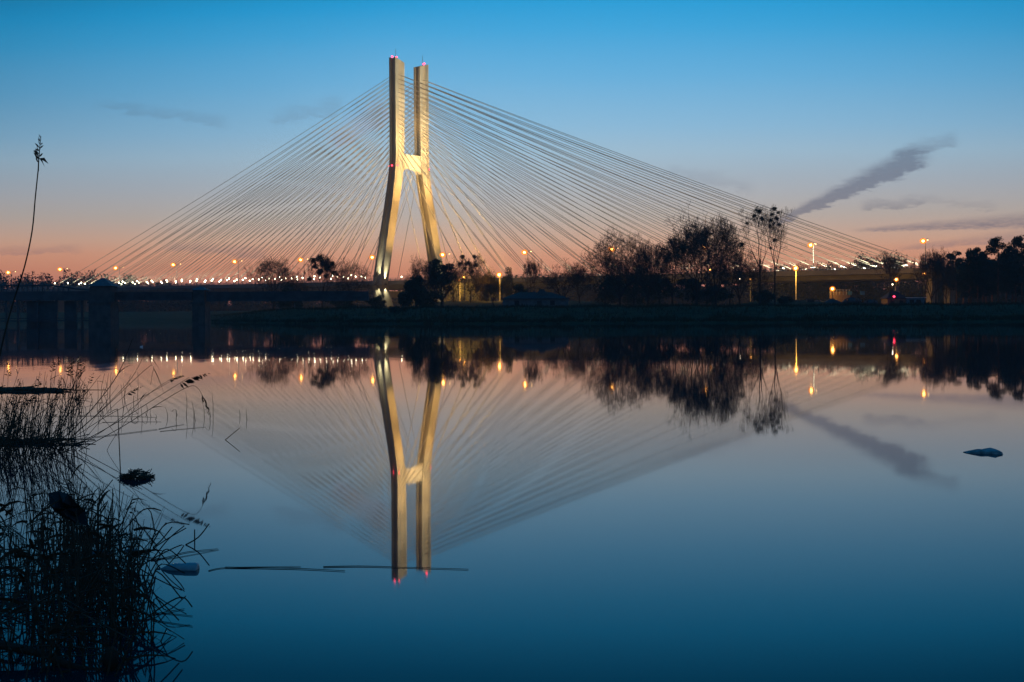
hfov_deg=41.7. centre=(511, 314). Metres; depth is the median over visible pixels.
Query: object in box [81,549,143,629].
reed
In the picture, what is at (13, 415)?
reed
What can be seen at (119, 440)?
reed
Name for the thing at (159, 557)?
reed
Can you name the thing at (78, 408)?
reed
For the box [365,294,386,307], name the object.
bush
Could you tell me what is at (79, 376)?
reed
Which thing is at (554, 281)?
bare tree
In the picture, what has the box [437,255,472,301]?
bare tree
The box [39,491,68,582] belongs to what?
reed
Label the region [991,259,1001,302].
pine tree
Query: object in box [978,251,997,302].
pine tree
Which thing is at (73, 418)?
reed
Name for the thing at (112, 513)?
reed
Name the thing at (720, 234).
bare tree
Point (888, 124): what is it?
sky
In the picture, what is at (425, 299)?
bush
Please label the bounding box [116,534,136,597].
reed
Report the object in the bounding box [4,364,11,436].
reed
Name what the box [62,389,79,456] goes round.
reed
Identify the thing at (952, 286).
pine tree
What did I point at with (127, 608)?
reed
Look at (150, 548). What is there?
reed
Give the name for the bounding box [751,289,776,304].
bush
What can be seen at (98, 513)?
reed
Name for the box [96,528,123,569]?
reed
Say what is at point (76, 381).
reed
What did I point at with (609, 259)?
bare tree
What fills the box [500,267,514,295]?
evergreen tree
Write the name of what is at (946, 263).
bare tree
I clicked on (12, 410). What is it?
reed
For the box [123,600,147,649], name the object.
reed
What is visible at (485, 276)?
bare tree
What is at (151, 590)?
reed
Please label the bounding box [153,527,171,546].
reed
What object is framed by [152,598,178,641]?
reed
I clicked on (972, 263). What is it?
pine tree
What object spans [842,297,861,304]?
covered boat
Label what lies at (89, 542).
reed
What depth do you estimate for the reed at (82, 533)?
9.45 m
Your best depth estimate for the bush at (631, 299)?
394.43 m
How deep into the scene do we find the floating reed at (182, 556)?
11.14 m
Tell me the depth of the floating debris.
18.95 m
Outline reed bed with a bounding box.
[0,373,183,678]
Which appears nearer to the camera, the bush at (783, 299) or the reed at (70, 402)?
the reed at (70, 402)
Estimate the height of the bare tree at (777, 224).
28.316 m
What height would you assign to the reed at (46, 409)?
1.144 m
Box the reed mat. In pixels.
[0,386,95,445]
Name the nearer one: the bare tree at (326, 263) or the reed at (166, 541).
the reed at (166, 541)
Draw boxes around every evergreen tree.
[404,268,425,306]
[420,258,457,305]
[472,273,497,301]
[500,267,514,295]
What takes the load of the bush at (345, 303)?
on the ground at (174, 316)
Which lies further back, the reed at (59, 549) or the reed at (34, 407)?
the reed at (34, 407)
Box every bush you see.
[271,281,303,308]
[323,301,355,307]
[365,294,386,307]
[388,306,406,311]
[397,291,413,306]
[412,289,445,306]
[512,284,527,294]
[593,275,636,304]
[618,267,655,305]
[674,278,707,304]
[690,281,733,304]
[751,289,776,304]
[777,295,794,302]
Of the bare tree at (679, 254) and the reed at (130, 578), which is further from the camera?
the bare tree at (679, 254)
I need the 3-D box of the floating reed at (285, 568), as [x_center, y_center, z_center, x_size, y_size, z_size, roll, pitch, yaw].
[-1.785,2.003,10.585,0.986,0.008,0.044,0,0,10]
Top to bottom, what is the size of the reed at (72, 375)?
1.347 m
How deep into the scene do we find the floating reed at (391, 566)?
10.64 m
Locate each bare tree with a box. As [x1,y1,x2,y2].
[243,255,294,308]
[281,267,314,308]
[299,251,341,307]
[326,257,379,290]
[402,255,434,292]
[418,263,445,296]
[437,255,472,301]
[457,254,485,302]
[460,263,497,300]
[482,275,508,304]
[522,257,547,291]
[530,258,594,296]
[567,264,596,302]
[577,249,629,301]
[578,224,657,304]
[605,233,662,305]
[617,244,672,304]
[645,243,685,302]
[654,204,744,304]
[654,231,698,303]
[679,216,751,304]
[684,212,736,304]
[706,227,744,304]
[712,241,768,303]
[735,259,773,301]
[738,205,776,302]
[760,204,792,303]
[864,250,906,301]
[909,254,950,302]
[910,253,933,296]
[921,245,947,302]
[931,246,962,302]
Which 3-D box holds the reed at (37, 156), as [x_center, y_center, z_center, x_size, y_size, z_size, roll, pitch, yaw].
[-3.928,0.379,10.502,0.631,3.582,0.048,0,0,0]
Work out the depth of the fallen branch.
7.67 m
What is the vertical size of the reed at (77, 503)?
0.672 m
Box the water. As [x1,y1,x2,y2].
[0,322,1023,681]
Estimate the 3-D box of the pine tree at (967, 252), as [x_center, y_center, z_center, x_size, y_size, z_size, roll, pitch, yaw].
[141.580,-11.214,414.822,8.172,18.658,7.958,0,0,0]
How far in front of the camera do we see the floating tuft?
16.49 m
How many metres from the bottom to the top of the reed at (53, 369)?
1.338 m
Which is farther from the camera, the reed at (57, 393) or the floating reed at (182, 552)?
the reed at (57, 393)
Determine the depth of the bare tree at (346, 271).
398.21 m
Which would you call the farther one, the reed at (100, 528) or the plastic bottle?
the reed at (100, 528)
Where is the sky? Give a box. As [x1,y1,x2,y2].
[0,0,1023,303]
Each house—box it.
[501,289,569,306]
[880,286,906,304]
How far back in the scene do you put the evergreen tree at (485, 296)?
438.39 m
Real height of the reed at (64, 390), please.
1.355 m
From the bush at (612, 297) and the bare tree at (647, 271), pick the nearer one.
the bare tree at (647, 271)
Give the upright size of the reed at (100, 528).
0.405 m
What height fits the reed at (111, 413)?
1.222 m
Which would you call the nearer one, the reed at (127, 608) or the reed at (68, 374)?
the reed at (127, 608)
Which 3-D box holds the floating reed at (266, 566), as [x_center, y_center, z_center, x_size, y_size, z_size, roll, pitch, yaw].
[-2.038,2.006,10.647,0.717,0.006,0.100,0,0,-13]
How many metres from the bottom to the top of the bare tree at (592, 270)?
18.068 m
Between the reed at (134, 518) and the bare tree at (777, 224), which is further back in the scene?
the bare tree at (777, 224)
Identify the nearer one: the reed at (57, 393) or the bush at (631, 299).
the reed at (57, 393)
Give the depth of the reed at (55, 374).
22.56 m
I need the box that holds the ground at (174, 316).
[0,300,1023,323]
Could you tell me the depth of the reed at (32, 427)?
18.58 m
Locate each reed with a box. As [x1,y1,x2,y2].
[0,135,47,355]
[2,368,19,433]
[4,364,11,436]
[4,378,21,460]
[4,391,22,455]
[22,392,30,455]
[27,517,68,608]
[28,379,41,455]
[29,391,36,424]
[29,402,38,460]
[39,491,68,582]
[40,373,55,445]
[43,339,132,450]
[44,360,55,444]
[50,357,60,423]
[50,386,59,445]
[54,361,84,447]
[55,360,72,451]
[57,379,173,450]
[58,386,142,450]
[59,353,157,450]
[60,365,162,449]
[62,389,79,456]
[64,391,84,457]
[66,364,84,453]
[67,365,77,443]
[68,516,99,553]
[69,373,208,448]
[70,356,74,433]
[70,370,92,450]
[70,499,92,565]
[71,484,80,566]
[72,355,81,437]
[73,376,93,436]
[74,487,88,560]
[75,375,183,450]
[75,383,85,434]
[75,507,106,600]
[76,429,156,438]
[78,385,210,450]
[79,514,118,599]
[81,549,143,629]
[84,502,107,550]
[86,488,99,559]
[93,522,100,580]
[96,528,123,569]
[100,510,101,549]
[107,392,148,449]
[107,508,155,553]
[109,409,120,469]
[110,571,128,605]
[112,489,112,542]
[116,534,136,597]
[116,581,124,602]
[117,548,148,611]
[119,540,122,607]
[121,534,134,601]
[122,602,149,628]
[123,542,149,617]
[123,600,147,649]
[124,569,128,625]
[126,571,132,622]
[129,518,155,584]
[130,528,185,569]
[133,556,144,596]
[133,597,192,628]
[137,522,188,574]
[140,555,154,579]
[140,563,184,607]
[142,571,181,634]
[143,544,184,564]
[144,530,165,576]
[146,549,185,579]
[146,549,218,558]
[151,548,217,560]
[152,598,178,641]
[153,526,183,557]
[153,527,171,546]
[185,524,208,544]
[208,566,300,570]
[229,567,344,570]
[323,566,456,568]
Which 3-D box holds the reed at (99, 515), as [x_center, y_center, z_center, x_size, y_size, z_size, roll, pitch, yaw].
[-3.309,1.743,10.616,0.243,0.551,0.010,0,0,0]
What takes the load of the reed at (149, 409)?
on the water
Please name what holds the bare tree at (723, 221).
on the ground at (174, 316)
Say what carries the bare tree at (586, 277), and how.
on the ground at (174, 316)
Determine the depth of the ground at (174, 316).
311.26 m
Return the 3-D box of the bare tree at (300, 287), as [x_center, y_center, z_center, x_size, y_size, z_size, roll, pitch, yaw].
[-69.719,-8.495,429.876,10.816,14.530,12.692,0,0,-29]
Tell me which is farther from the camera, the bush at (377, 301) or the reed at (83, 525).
the bush at (377, 301)
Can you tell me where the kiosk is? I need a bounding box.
[906,297,925,303]
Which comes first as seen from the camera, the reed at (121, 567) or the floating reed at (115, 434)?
the reed at (121, 567)
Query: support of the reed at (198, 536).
on the water
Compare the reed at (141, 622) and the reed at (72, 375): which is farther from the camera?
the reed at (72, 375)
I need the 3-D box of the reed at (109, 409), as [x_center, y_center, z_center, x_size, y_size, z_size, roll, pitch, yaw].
[-6.174,1.630,20.006,1.385,1.108,0.146,0,0,0]
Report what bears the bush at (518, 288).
on the ground at (174, 316)
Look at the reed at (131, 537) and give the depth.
9.80 m
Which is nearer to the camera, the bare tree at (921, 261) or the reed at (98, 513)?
the reed at (98, 513)
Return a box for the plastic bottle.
[158,562,199,570]
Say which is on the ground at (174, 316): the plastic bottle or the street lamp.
the street lamp
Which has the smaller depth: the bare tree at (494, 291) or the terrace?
the bare tree at (494, 291)
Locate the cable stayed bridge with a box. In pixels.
[0,56,1023,312]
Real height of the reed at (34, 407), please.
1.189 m
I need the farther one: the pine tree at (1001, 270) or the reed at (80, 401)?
the pine tree at (1001, 270)
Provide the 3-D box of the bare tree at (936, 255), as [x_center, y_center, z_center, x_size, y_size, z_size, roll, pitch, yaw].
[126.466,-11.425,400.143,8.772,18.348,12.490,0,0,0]
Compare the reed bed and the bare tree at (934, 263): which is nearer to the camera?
the reed bed
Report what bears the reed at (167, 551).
on the water
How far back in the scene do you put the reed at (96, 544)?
10.15 m
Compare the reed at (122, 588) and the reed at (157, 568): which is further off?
the reed at (157, 568)
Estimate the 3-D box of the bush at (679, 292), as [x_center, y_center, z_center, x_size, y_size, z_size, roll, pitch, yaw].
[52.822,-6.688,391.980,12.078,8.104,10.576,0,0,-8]
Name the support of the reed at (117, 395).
on the water
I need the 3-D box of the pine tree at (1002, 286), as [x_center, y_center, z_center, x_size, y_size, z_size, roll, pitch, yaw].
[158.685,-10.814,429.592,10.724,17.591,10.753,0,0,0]
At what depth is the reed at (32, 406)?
20.11 m
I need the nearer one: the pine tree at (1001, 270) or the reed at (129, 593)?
the reed at (129, 593)
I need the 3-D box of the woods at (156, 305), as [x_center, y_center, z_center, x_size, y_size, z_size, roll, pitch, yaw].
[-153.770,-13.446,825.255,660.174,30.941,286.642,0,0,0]
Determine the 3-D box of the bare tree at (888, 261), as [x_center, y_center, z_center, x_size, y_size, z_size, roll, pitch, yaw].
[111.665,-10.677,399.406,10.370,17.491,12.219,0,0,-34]
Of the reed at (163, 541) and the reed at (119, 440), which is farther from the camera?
the reed at (119, 440)
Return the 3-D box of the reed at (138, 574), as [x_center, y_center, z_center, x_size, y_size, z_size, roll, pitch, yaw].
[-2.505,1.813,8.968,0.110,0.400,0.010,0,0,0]
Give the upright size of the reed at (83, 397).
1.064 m
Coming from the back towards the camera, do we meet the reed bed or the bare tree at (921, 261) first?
the bare tree at (921, 261)
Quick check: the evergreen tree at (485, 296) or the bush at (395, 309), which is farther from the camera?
the evergreen tree at (485, 296)
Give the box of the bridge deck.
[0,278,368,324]
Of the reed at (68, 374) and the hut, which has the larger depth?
the hut
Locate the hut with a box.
[824,299,841,303]
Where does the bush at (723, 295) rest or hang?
on the ground at (174, 316)
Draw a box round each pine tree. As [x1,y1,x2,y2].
[940,251,965,302]
[956,248,980,303]
[961,247,991,302]
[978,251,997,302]
[984,236,1016,303]
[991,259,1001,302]
[994,251,1023,301]
[994,259,1016,301]
[998,235,1023,302]
[999,244,1019,303]
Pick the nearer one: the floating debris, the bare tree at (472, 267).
the floating debris
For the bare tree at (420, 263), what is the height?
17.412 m
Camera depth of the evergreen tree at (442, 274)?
383.91 m
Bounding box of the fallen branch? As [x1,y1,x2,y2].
[0,629,121,670]
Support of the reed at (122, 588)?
on the water
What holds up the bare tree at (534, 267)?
on the ground at (174, 316)
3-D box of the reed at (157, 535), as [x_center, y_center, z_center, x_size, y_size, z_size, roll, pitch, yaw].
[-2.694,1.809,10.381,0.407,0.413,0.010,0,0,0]
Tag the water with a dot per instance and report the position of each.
(710, 502)
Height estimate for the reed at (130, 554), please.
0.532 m
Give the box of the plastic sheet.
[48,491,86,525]
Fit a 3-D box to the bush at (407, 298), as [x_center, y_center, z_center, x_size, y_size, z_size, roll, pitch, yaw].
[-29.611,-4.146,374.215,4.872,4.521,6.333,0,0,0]
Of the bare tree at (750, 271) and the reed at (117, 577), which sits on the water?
the reed at (117, 577)
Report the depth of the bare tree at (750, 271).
367.79 m
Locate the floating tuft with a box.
[117,468,154,479]
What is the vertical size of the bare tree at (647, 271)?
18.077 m
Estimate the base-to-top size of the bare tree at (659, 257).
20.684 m
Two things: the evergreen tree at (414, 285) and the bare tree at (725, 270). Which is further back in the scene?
the bare tree at (725, 270)
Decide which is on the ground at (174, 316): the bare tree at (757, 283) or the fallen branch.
the bare tree at (757, 283)
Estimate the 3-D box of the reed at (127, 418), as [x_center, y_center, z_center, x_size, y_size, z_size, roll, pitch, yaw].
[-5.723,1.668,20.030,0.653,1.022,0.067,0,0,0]
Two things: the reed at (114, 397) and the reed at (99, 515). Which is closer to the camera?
the reed at (99, 515)
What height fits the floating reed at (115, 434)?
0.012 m
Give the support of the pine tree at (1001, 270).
on the ground at (174, 316)
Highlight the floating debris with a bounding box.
[964,448,1002,453]
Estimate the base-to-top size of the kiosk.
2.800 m
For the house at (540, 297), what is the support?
on the ground at (174, 316)
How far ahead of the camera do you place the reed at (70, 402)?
20.00 m
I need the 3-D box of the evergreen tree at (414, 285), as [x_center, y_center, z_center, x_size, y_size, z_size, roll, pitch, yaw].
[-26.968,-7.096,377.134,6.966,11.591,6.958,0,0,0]
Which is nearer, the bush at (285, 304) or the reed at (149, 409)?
the reed at (149, 409)
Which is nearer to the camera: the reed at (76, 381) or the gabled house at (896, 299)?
the reed at (76, 381)
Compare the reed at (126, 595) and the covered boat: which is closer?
the reed at (126, 595)
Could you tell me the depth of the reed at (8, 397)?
22.45 m
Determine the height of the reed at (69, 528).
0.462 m
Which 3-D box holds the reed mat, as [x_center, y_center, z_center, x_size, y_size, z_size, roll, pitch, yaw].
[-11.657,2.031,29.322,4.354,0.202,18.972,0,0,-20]
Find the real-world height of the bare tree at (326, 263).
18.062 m
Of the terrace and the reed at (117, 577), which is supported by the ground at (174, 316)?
the terrace
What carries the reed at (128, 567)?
on the water
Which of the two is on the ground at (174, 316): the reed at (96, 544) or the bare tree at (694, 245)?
the bare tree at (694, 245)
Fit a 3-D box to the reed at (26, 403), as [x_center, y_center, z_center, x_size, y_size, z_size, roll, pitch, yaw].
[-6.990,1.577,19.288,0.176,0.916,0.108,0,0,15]
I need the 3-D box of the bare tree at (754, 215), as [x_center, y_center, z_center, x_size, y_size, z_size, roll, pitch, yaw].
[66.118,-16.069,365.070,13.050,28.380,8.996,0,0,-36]
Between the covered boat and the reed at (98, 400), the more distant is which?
the covered boat
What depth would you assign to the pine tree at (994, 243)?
391.30 m
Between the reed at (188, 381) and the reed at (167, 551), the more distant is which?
the reed at (188, 381)
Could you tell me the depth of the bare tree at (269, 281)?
419.04 m
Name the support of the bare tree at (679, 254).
on the ground at (174, 316)
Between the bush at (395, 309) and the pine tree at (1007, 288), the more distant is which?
the pine tree at (1007, 288)
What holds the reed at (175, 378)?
on the water
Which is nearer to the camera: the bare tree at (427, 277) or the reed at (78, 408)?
the reed at (78, 408)
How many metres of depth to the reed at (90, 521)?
9.60 m
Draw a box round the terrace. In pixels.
[830,289,849,301]
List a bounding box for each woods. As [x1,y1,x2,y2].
[0,269,773,312]
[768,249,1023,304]
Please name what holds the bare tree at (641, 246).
on the ground at (174, 316)
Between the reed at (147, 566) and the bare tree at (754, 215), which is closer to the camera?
the reed at (147, 566)
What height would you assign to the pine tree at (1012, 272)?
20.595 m

